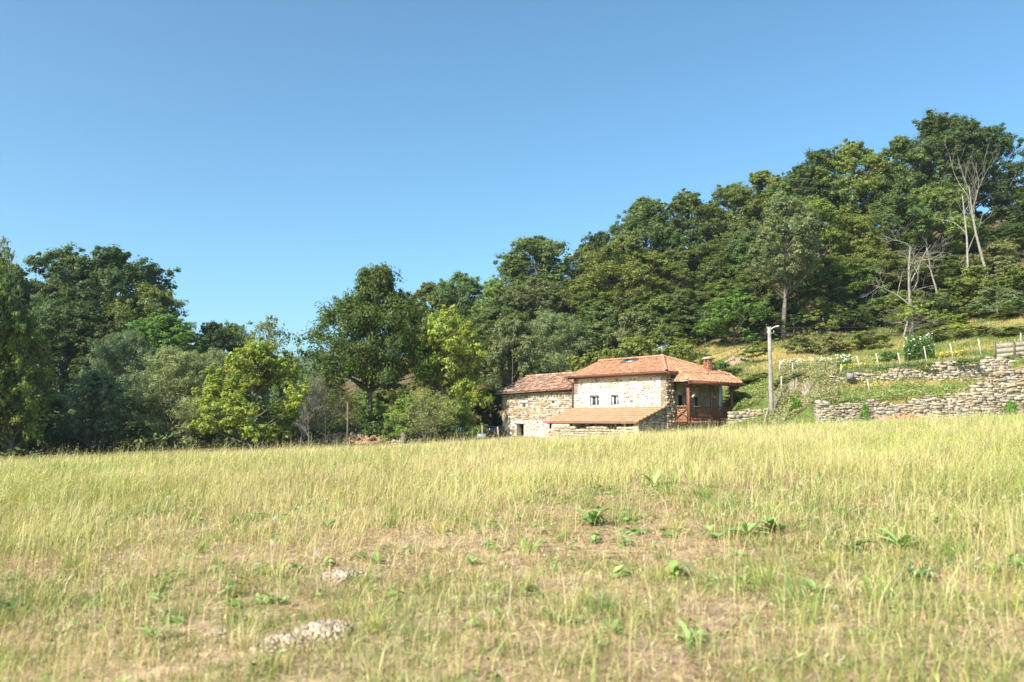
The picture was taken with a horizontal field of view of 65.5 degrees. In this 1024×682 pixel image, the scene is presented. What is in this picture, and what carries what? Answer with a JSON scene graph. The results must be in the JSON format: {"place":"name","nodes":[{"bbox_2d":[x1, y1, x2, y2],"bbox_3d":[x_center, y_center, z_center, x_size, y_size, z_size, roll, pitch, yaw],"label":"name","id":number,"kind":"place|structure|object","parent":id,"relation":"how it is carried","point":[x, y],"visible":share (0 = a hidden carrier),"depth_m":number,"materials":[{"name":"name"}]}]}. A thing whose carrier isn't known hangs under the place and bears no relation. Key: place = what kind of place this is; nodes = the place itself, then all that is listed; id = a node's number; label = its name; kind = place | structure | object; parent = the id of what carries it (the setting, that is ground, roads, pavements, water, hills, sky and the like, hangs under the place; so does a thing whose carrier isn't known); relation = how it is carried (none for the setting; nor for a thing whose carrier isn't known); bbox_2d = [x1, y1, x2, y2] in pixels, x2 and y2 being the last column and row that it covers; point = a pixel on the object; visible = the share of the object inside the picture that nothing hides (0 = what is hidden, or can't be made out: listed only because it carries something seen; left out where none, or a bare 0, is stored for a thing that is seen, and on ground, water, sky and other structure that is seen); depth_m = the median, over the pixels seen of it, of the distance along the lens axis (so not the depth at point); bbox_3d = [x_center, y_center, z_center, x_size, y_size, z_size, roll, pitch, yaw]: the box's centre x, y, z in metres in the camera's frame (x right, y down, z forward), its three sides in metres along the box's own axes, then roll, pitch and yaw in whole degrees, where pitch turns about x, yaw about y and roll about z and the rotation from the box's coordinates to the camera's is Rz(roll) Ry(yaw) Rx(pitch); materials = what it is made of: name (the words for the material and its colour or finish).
{"place":"outdoors","nodes":[
{"label":"outdoors","id":0,"kind":"place"},
{"bbox_2d":[0,219,1023,681],"bbox_3d":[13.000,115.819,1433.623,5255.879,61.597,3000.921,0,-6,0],"label":"ground","id":1,"kind":"structure","parent":0,"point":[518,567],"depth_m":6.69,"materials":[{"name":"green plant"}]},
{"bbox_2d":[0,251,34,432],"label":"broadleaf tree","id":2,"kind":"object","parent":1,"relation":"on","point":[10,309],"visible":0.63,"depth_m":55.89,"materials":[{"name":"green plant"}]},
{"bbox_2d":[1,262,51,334],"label":"oak tree","id":3,"kind":"object","parent":1,"relation":"on","point":[26,283],"visible":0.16,"depth_m":83.46,"materials":[{"name":"green plant"}]},
{"bbox_2d":[0,312,59,454],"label":"broadleaf tree","id":4,"kind":"object","parent":1,"relation":"on","point":[27,431],"visible":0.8,"depth_m":56.37,"materials":[{"name":"green plant"}]},
{"bbox_2d":[0,394,90,447],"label":"bush","id":5,"kind":"object","parent":1,"relation":"on","point":[51,418],"visible":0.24,"depth_m":64.19,"materials":[{"name":"green plant"}]},
{"bbox_2d":[19,297,113,425],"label":"oak tree","id":6,"kind":"object","parent":1,"relation":"on","point":[69,315],"visible":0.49,"depth_m":74.85,"materials":[{"name":"green plant"}]},
{"bbox_2d":[16,242,118,417],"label":"oak tree","id":7,"kind":"object","parent":1,"relation":"on","point":[69,259],"visible":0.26,"depth_m":83.99,"materials":[{"name":"green plant"}]},
{"bbox_2d":[41,370,133,450],"bbox_3d":[-32.327,5.430,61.362,6.530,6.414,6.668,4,-7,-38],"label":"bush","id":8,"kind":"object","parent":1,"relation":"on","point":[101,383],"visible":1,"depth_m":61.22,"materials":[{"name":"green plant"}]},
{"bbox_2d":[25,244,187,437],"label":"oak tree","id":9,"kind":"object","parent":1,"relation":"on","point":[113,269],"visible":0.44,"depth_m":81.05,"materials":[{"name":"green plant"}]},
{"bbox_2d":[60,319,164,446],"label":"oak tree","id":10,"kind":"object","parent":1,"relation":"on","point":[110,327],"visible":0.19,"depth_m":73.42,"materials":[{"name":"green plant"}]},
{"bbox_2d":[74,328,166,445],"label":"willow tree","id":11,"kind":"object","parent":1,"relation":"on","point":[110,349],"visible":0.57,"depth_m":68.97,"materials":[{"name":"green plant"}]},
{"bbox_2d":[84,280,189,440],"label":"oak tree","id":12,"kind":"object","parent":1,"relation":"on","point":[159,301],"visible":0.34,"depth_m":78.98,"materials":[{"name":"green plant"}]},
{"bbox_2d":[109,312,212,438],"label":"broadleaf tree","id":13,"kind":"object","parent":1,"relation":"on","point":[179,331],"visible":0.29,"depth_m":75.71,"materials":[{"name":"green plant"}]},
{"bbox_2d":[105,344,228,446],"bbox_3d":[-27.662,4.648,65.889,10.390,8.868,9.188,-1,-6,10],"label":"willow tree","id":14,"kind":"object","parent":1,"relation":"on","point":[178,362],"visible":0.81,"depth_m":64.52,"materials":[{"name":"green plant"}]},
{"bbox_2d":[0,419,416,452],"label":"undergrowth","id":15,"kind":"object","parent":1,"relation":"on","point":[220,438],"visible":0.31,"depth_m":63.94,"materials":[{"name":"green plant"}]},
{"bbox_2d":[186,320,246,399],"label":"oak tree","id":16,"kind":"object","parent":1,"relation":"on","point":[215,334],"visible":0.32,"depth_m":83.64,"materials":[{"name":"green plant"}]},
{"bbox_2d":[187,335,311,448],"bbox_3d":[-19.928,3.915,60.147,7.967,8.621,9.087,5,-8,-43],"label":"maple tree","id":17,"kind":"object","parent":1,"relation":"on","point":[239,404],"visible":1,"depth_m":59.23,"materials":[{"name":"green plant"}]},
{"bbox_2d":[237,314,298,417],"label":"sparse tree","id":18,"kind":"object","parent":1,"relation":"on","point":[262,326],"visible":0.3,"depth_m":84.06,"materials":[{"name":"green plant"}]},
{"bbox_2d":[250,633,310,653],"bbox_3d":[-1.626,2.153,5.635,0.414,0.143,0.422,0,-6,0],"label":"rock","id":19,"kind":"object","parent":1,"relation":"on","point":[280,636],"visible":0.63,"depth_m":5.59,"materials":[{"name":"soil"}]},
{"bbox_2d":[256,350,314,430],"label":"tree","id":20,"kind":"object","parent":1,"relation":"on","point":[279,391],"visible":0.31,"depth_m":77.02,"materials":[{"name":"green plant"}]},
{"bbox_2d":[279,370,348,436],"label":"thicket shrub","id":21,"kind":"object","parent":1,"relation":"on","point":[322,399],"visible":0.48,"depth_m":65.65,"materials":[{"name":"green plant"}]},
{"bbox_2d":[292,619,356,642],"bbox_3d":[-1.404,2.164,5.915,0.471,0.174,0.488,0,-6,0],"label":"rock","id":22,"kind":"object","parent":1,"relation":"on","point":[314,626],"visible":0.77,"depth_m":5.84,"materials":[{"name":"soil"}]},
{"bbox_2d":[313,391,364,432],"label":"thicket shrub","id":23,"kind":"object","parent":1,"relation":"on","point":[343,418],"visible":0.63,"depth_m":67.47,"materials":[{"name":"green plant"}]},
{"bbox_2d":[301,431,385,444],"bbox_3d":[-13.404,7.957,63.536,7.229,1.508,2.564,0,-6,0],"label":"earth heap","id":24,"kind":"object","parent":1,"relation":"on","point":[354,437],"visible":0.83,"depth_m":62.86,"materials":[{"name":"soil"}]},
{"bbox_2d":[289,261,440,434],"bbox_3d":[-11.880,0.836,66.089,11.715,15.076,10.899,-4,-7,34],"label":"beech tree","id":25,"kind":"object","parent":1,"relation":"on","point":[366,313],"visible":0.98,"depth_m":64.54,"materials":[{"name":"green plant"}]},
{"bbox_2d":[344,378,426,421],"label":"tree","id":26,"kind":"object","parent":1,"relation":"on","point":[386,397],"visible":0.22,"depth_m":81.89,"materials":[{"name":"green plant"}]},
{"bbox_2d":[378,397,444,440],"bbox_3d":[-7.771,6.129,61.685,4.616,3.679,4.521,5,-7,-39],"label":"bright shrub","id":27,"kind":"object","parent":1,"relation":"on","point":[389,417],"visible":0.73,"depth_m":61.12,"materials":[{"name":"green plant"}]},
{"bbox_2d":[389,386,461,442],"bbox_3d":[-6.508,5.565,59.919,4.905,4.415,5.516,-4,-7,37],"label":"pale shrub","id":28,"kind":"object","parent":1,"relation":"on","point":[443,411],"visible":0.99,"depth_m":59.45,"materials":[{"name":"green plant"}]},
{"bbox_2d":[402,282,460,386],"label":"oak tree","id":29,"kind":"object","parent":1,"relation":"on","point":[425,289],"visible":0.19,"depth_m":103.77,"materials":[{"name":"green plant"}]},
{"bbox_2d":[392,304,494,438],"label":"walnut tree","id":30,"kind":"object","parent":1,"relation":"on","point":[444,333],"visible":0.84,"depth_m":65.08,"materials":[{"name":"green plant"}]},
{"bbox_2d":[414,269,484,319],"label":"oak tree","id":31,"kind":"object","parent":1,"relation":"on","point":[465,288],"visible":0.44,"depth_m":100.82,"materials":[{"name":"green plant"}]},
{"bbox_2d":[432,406,488,439],"bbox_3d":[-4.087,6.521,62.781,4.521,2.939,3.780,0,-6,3],"label":"leafy shrub","id":32,"kind":"object","parent":1,"relation":"on","point":[466,422],"visible":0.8,"depth_m":62.62,"materials":[{"name":"green plant"}]},
{"bbox_2d":[471,388,501,430],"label":"dark shrub","id":33,"kind":"object","parent":1,"relation":"on","point":[495,418],"visible":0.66,"depth_m":69.40,"materials":[{"name":"green plant"}]},
{"bbox_2d":[463,274,510,375],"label":"oak tree","id":34,"kind":"object","parent":1,"relation":"on","point":[494,288],"visible":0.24,"depth_m":95.61,"materials":[{"name":"green plant"}]},
{"bbox_2d":[457,307,534,405],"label":"oak tree","id":35,"kind":"object","parent":1,"relation":"on","point":[484,330],"visible":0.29,"depth_m":89.49,"materials":[{"name":"green plant"}]},
{"bbox_2d":[0,470,1023,681],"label":"dry thatch","id":36,"kind":"object","parent":1,"relation":"on","point":[563,619],"visible":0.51,"depth_m":7.07,"materials":[{"name":"beige plant"}]},
{"bbox_2d":[0,221,1023,457],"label":"undergrowth","id":37,"kind":"object","parent":1,"relation":"on","point":[816,333],"visible":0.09,"depth_m":65.31,"materials":[{"name":"green plant"}]},
{"bbox_2d":[0,450,1023,681],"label":"weeds","id":38,"kind":"object","parent":1,"relation":"on","point":[594,538],"visible":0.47,"depth_m":8.47,"materials":[{"name":"green plant"}]},
{"bbox_2d":[476,318,552,401],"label":"broadleaf tree","id":39,"kind":"object","parent":1,"relation":"on","point":[519,337],"visible":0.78,"depth_m":83.08,"materials":[{"name":"green plant"}]},
{"bbox_2d":[481,275,578,372],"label":"oak tree","id":40,"kind":"object","parent":1,"relation":"on","point":[550,292],"visible":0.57,"depth_m":90.22,"materials":[{"name":"green plant"}]},
{"bbox_2d":[493,235,578,313],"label":"oak tree","id":41,"kind":"object","parent":1,"relation":"on","point":[514,269],"visible":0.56,"depth_m":99.91,"materials":[{"name":"green plant"}]},
{"bbox_2d":[508,308,596,382],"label":"broadleaf tree","id":42,"kind":"object","parent":1,"relation":"on","point":[558,323],"visible":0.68,"depth_m":83.73,"materials":[{"name":"green plant"}]},
{"bbox_2d":[554,274,625,353],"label":"oak tree","id":43,"kind":"object","parent":1,"relation":"on","point":[582,287],"visible":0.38,"depth_m":92.66,"materials":[{"name":"green plant"}]},
{"bbox_2d":[561,244,621,305],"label":"oak tree","id":44,"kind":"object","parent":1,"relation":"on","point":[577,257],"visible":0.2,"depth_m":103.44,"materials":[{"name":"green plant"}]},
{"bbox_2d":[564,315,619,363],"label":"broadleaf tree","id":45,"kind":"object","parent":1,"relation":"on","point":[594,326],"visible":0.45,"depth_m":86.80,"materials":[{"name":"green plant"}]},
{"bbox_2d":[565,347,622,371],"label":"bush","id":46,"kind":"object","parent":1,"relation":"on","point":[576,363],"visible":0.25,"depth_m":77.91,"materials":[{"name":"green plant"}]},
{"bbox_2d":[571,297,620,359],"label":"tree","id":47,"kind":"object","parent":1,"relation":"on","point":[597,308],"visible":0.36,"depth_m":89.94,"materials":[{"name":"green plant"}]},
{"bbox_2d":[496,343,742,438],"bbox_3d":[6.704,4.369,61.216,10.217,7.882,19.420,5,-7,-40],"label":"farmhouse","id":48,"kind":"object","parent":1,"relation":"on","point":[632,392],"visible":0.83,"depth_m":57.16,"materials":[{"name":"stone"}]},
{"bbox_2d":[584,336,667,366],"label":"bush","id":49,"kind":"object","parent":1,"relation":"on","point":[636,346],"visible":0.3,"depth_m":76.95,"materials":[{"name":"green plant"}]},
{"bbox_2d":[580,233,673,313],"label":"oak tree","id":50,"kind":"object","parent":1,"relation":"on","point":[631,265],"visible":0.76,"depth_m":94.57,"materials":[{"name":"green plant"}]},
{"bbox_2d":[595,311,681,359],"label":"broadleaf tree","id":51,"kind":"object","parent":1,"relation":"on","point":[638,327],"visible":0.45,"depth_m":84.22,"materials":[{"name":"green plant"}]},
{"bbox_2d":[607,195,691,298],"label":"oak tree","id":52,"kind":"object","parent":1,"relation":"on","point":[651,228],"visible":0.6,"depth_m":105.42,"materials":[{"name":"green plant"}]},
{"bbox_2d":[615,290,689,341],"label":"bush","id":53,"kind":"object","parent":1,"relation":"on","point":[637,307],"visible":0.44,"depth_m":90.47,"materials":[{"name":"green plant"}]},
{"bbox_2d":[644,324,700,360],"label":"bush","id":54,"kind":"object","parent":1,"relation":"on","point":[664,333],"visible":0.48,"depth_m":81.89,"materials":[{"name":"green plant"}]},
{"bbox_2d":[633,244,730,311],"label":"oak tree","id":55,"kind":"object","parent":1,"relation":"on","point":[677,270],"visible":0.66,"depth_m":93.54,"materials":[{"name":"green plant"}]},
{"bbox_2d":[656,338,711,364],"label":"bush","id":56,"kind":"object","parent":1,"relation":"on","point":[680,350],"visible":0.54,"depth_m":76.19,"materials":[{"name":"green plant"}]},
{"bbox_2d":[655,287,718,335],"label":"bush","id":57,"kind":"object","parent":1,"relation":"on","point":[688,296],"visible":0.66,"depth_m":88.86,"materials":[{"name":"green plant"}]},
{"bbox_2d":[657,188,725,308],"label":"oak tree","id":58,"kind":"object","parent":1,"relation":"on","point":[684,206],"visible":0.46,"depth_m":107.69,"materials":[{"name":"green plant"}]},
{"bbox_2d":[681,239,740,304],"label":"oak tree","id":59,"kind":"object","parent":1,"relation":"on","point":[720,254],"visible":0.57,"depth_m":92.74,"materials":[{"name":"green plant"}]},
{"bbox_2d":[702,184,765,273],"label":"oak tree","id":60,"kind":"object","parent":1,"relation":"on","point":[727,230],"visible":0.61,"depth_m":107.04,"materials":[{"name":"green plant"}]},
{"bbox_2d":[691,288,778,345],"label":"broadleaf tree","id":61,"kind":"object","parent":1,"relation":"on","point":[733,304],"visible":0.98,"depth_m":80.51,"materials":[{"name":"green plant"}]},
{"bbox_2d":[728,375,768,411],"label":"bank weeds","id":62,"kind":"object","parent":1,"relation":"on","point":[743,401],"visible":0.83,"depth_m":57.95,"materials":[{"name":"green plant"}]},
{"bbox_2d":[720,229,780,319],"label":"oak tree","id":63,"kind":"object","parent":1,"relation":"on","point":[740,241],"visible":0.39,"depth_m":92.17,"materials":[{"name":"green plant"}]},
{"bbox_2d":[722,266,782,327],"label":"bush","id":64,"kind":"object","parent":1,"relation":"on","point":[770,293],"visible":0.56,"depth_m":88.55,"materials":[{"name":"green plant"}]},
{"bbox_2d":[711,169,805,250],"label":"oak tree","id":65,"kind":"object","parent":1,"relation":"on","point":[760,180],"visible":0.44,"depth_m":106.58,"materials":[{"name":"green plant"}]},
{"bbox_2d":[742,189,828,340],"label":"olive leaved tree","id":66,"kind":"object","parent":1,"relation":"on","point":[801,223],"visible":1,"depth_m":79.06,"materials":[{"name":"green plant"}]},
{"bbox_2d":[773,269,822,319],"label":"broadleaf tree","id":67,"kind":"object","parent":1,"relation":"on","point":[801,295],"visible":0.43,"depth_m":86.32,"materials":[{"name":"green plant"}]},
{"bbox_2d":[768,358,838,425],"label":"bank weeds","id":68,"kind":"object","parent":1,"relation":"on","point":[825,367],"visible":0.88,"depth_m":50.55,"materials":[{"name":"green plant"}]},
{"bbox_2d":[774,197,859,306],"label":"oak tree","id":69,"kind":"object","parent":1,"relation":"on","point":[827,211],"visible":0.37,"depth_m":90.66,"materials":[{"name":"green plant"}]},
{"bbox_2d":[790,295,858,332],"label":"bush","id":70,"kind":"object","parent":1,"relation":"on","point":[822,308],"visible":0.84,"depth_m":80.47,"materials":[{"name":"green plant"}]},
{"bbox_2d":[785,148,878,286],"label":"oak tree","id":71,"kind":"object","parent":1,"relation":"on","point":[812,187],"visible":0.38,"depth_m":102.95,"materials":[{"name":"green plant"}]},
{"bbox_2d":[800,252,868,305],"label":"broadleaf tree","id":72,"kind":"object","parent":1,"relation":"on","point":[841,266],"visible":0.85,"depth_m":84.60,"materials":[{"name":"green plant"}]},
{"bbox_2d":[823,311,873,331],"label":"bush","id":73,"kind":"object","parent":1,"relation":"on","point":[860,317],"visible":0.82,"depth_m":78.73,"materials":[{"name":"green plant"}]},
{"bbox_2d":[682,290,1023,430],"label":"terrace grass","id":74,"kind":"structure","parent":1,"relation":"on","point":[964,344],"depth_m":66.05,"materials":[{"name":"green plant"}]},
{"bbox_2d":[811,138,903,283],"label":"oak tree","id":75,"kind":"object","parent":1,"relation":"on","point":[860,187],"visible":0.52,"depth_m":101.02,"materials":[{"name":"green plant"}]},
{"bbox_2d":[821,213,895,305],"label":"oak tree","id":76,"kind":"object","parent":1,"relation":"on","point":[861,224],"visible":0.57,"depth_m":90.10,"materials":[{"name":"green plant"}]},
{"bbox_2d":[833,330,893,349],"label":"bush","id":77,"kind":"object","parent":1,"relation":"on","point":[870,341],"visible":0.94,"depth_m":69.97,"materials":[{"name":"green plant"}]},
{"bbox_2d":[839,262,895,309],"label":"broadleaf tree","id":78,"kind":"object","parent":1,"relation":"on","point":[864,275],"visible":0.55,"depth_m":85.90,"materials":[{"name":"green plant"}]},
{"bbox_2d":[813,373,978,406],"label":"bank weeds","id":79,"kind":"object","parent":1,"relation":"on","point":[919,390],"visible":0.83,"depth_m":47.72,"materials":[{"name":"green plant"}]},
{"bbox_2d":[855,189,947,293],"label":"oak tree","id":80,"kind":"object","parent":1,"relation":"on","point":[890,215],"visible":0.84,"depth_m":90.63,"materials":[{"name":"green plant"}]},
{"bbox_2d":[862,249,943,303],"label":"bush","id":81,"kind":"object","parent":1,"relation":"on","point":[896,278],"visible":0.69,"depth_m":88.25,"materials":[{"name":"green plant"}]},
{"bbox_2d":[860,221,949,333],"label":"dead tree","id":82,"kind":"object","parent":1,"relation":"on","point":[910,291],"visible":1,"depth_m":73.97,"materials":[{"name":"grey wood"}]},
{"bbox_2d":[870,289,945,325],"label":"bush","id":83,"kind":"object","parent":1,"relation":"on","point":[891,299],"visible":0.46,"depth_m":78.49,"materials":[{"name":"green plant"}]},
{"bbox_2d":[849,134,974,276],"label":"oak tree","id":84,"kind":"object","parent":1,"relation":"on","point":[905,180],"visible":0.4,"depth_m":100.13,"materials":[{"name":"green plant"}]},
{"bbox_2d":[813,366,1023,423],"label":"stone wall","id":85,"kind":"structure","parent":1,"relation":"on","point":[999,388],"depth_m":45.51,"materials":[{"name":"grey stone"}]},
{"bbox_2d":[903,332,934,361],"bbox_3d":[28.619,0.447,55.928,2.951,2.201,1.546,0,-6,0],"label":"white flowering shrub","id":86,"kind":"object","parent":1,"relation":"on","point":[914,350],"visible":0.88,"depth_m":55.44,"materials":[{"name":"green plant"}]},
{"bbox_2d":[892,298,949,330],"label":"bush","id":87,"kind":"object","parent":1,"relation":"on","point":[919,308],"visible":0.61,"depth_m":73.99,"materials":[{"name":"green plant"}]},
{"bbox_2d":[828,356,1023,382],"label":"stone wall","id":88,"kind":"structure","parent":1,"relation":"on","point":[948,369],"depth_m":50.03,"materials":[{"name":"grey stone"}]},
{"bbox_2d":[834,353,1023,378],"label":"wall top weeds","id":89,"kind":"object","parent":88,"relation":"on","point":[974,359],"depth_m":50.57,"materials":[{"name":"green plant"}]},
{"bbox_2d":[876,185,983,288],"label":"oak tree","id":90,"kind":"object","parent":1,"relation":"on","point":[928,196],"visible":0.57,"depth_m":91.68,"materials":[{"name":"green plant"}]},
{"bbox_2d":[895,108,1000,255],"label":"oak tree","id":91,"kind":"object","parent":1,"relation":"on","point":[936,130],"visible":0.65,"depth_m":100.58,"materials":[{"name":"green plant"}]},
{"bbox_2d":[920,254,975,291],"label":"broadleaf tree","id":92,"kind":"object","parent":1,"relation":"on","point":[953,270],"visible":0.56,"depth_m":87.73,"materials":[{"name":"green plant"}]},
{"bbox_2d":[933,213,1000,263],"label":"oak tree","id":93,"kind":"object","parent":1,"relation":"on","point":[982,229],"visible":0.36,"depth_m":94.69,"materials":[{"name":"green plant"}]},
{"bbox_2d":[936,142,1019,246],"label":"oak tree","id":94,"kind":"object","parent":1,"relation":"on","point":[1011,174],"visible":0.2,"depth_m":104.20,"materials":[{"name":"green plant"}]},
{"bbox_2d":[936,264,1022,308],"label":"bush","id":95,"kind":"object","parent":1,"relation":"on","point":[970,282],"visible":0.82,"depth_m":77.83,"materials":[{"name":"green plant"}]},
{"bbox_2d":[955,237,1023,280],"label":"bush","id":96,"kind":"object","parent":1,"relation":"on","point":[996,248],"visible":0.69,"depth_m":82.98,"materials":[{"name":"green plant"}]},
{"bbox_2d":[959,122,1023,250],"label":"oak tree","id":97,"kind":"object","parent":1,"relation":"on","point":[1000,137],"visible":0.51,"depth_m":102.92,"materials":[{"name":"green plant"}]},
{"bbox_2d":[962,285,1023,316],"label":"bush","id":98,"kind":"object","parent":1,"relation":"on","point":[1005,295],"visible":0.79,"depth_m":72.68,"materials":[{"name":"green plant"}]},
{"bbox_2d":[976,185,1023,252],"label":"oak tree","id":99,"kind":"object","parent":1,"relation":"on","point":[1001,197],"visible":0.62,"depth_m":101.69,"materials":[{"name":"green plant"}]},
{"bbox_2d":[980,222,1023,259],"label":"oak tree","id":100,"kind":"object","parent":1,"relation":"on","point":[1005,231],"visible":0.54,"depth_m":94.64,"materials":[{"name":"green plant"}]},
{"bbox_2d":[0,0,1023,368],"label":"sky","id":101,"kind":"structure","parent":0,"point":[269,153],"materials":[{"name":"blue"}]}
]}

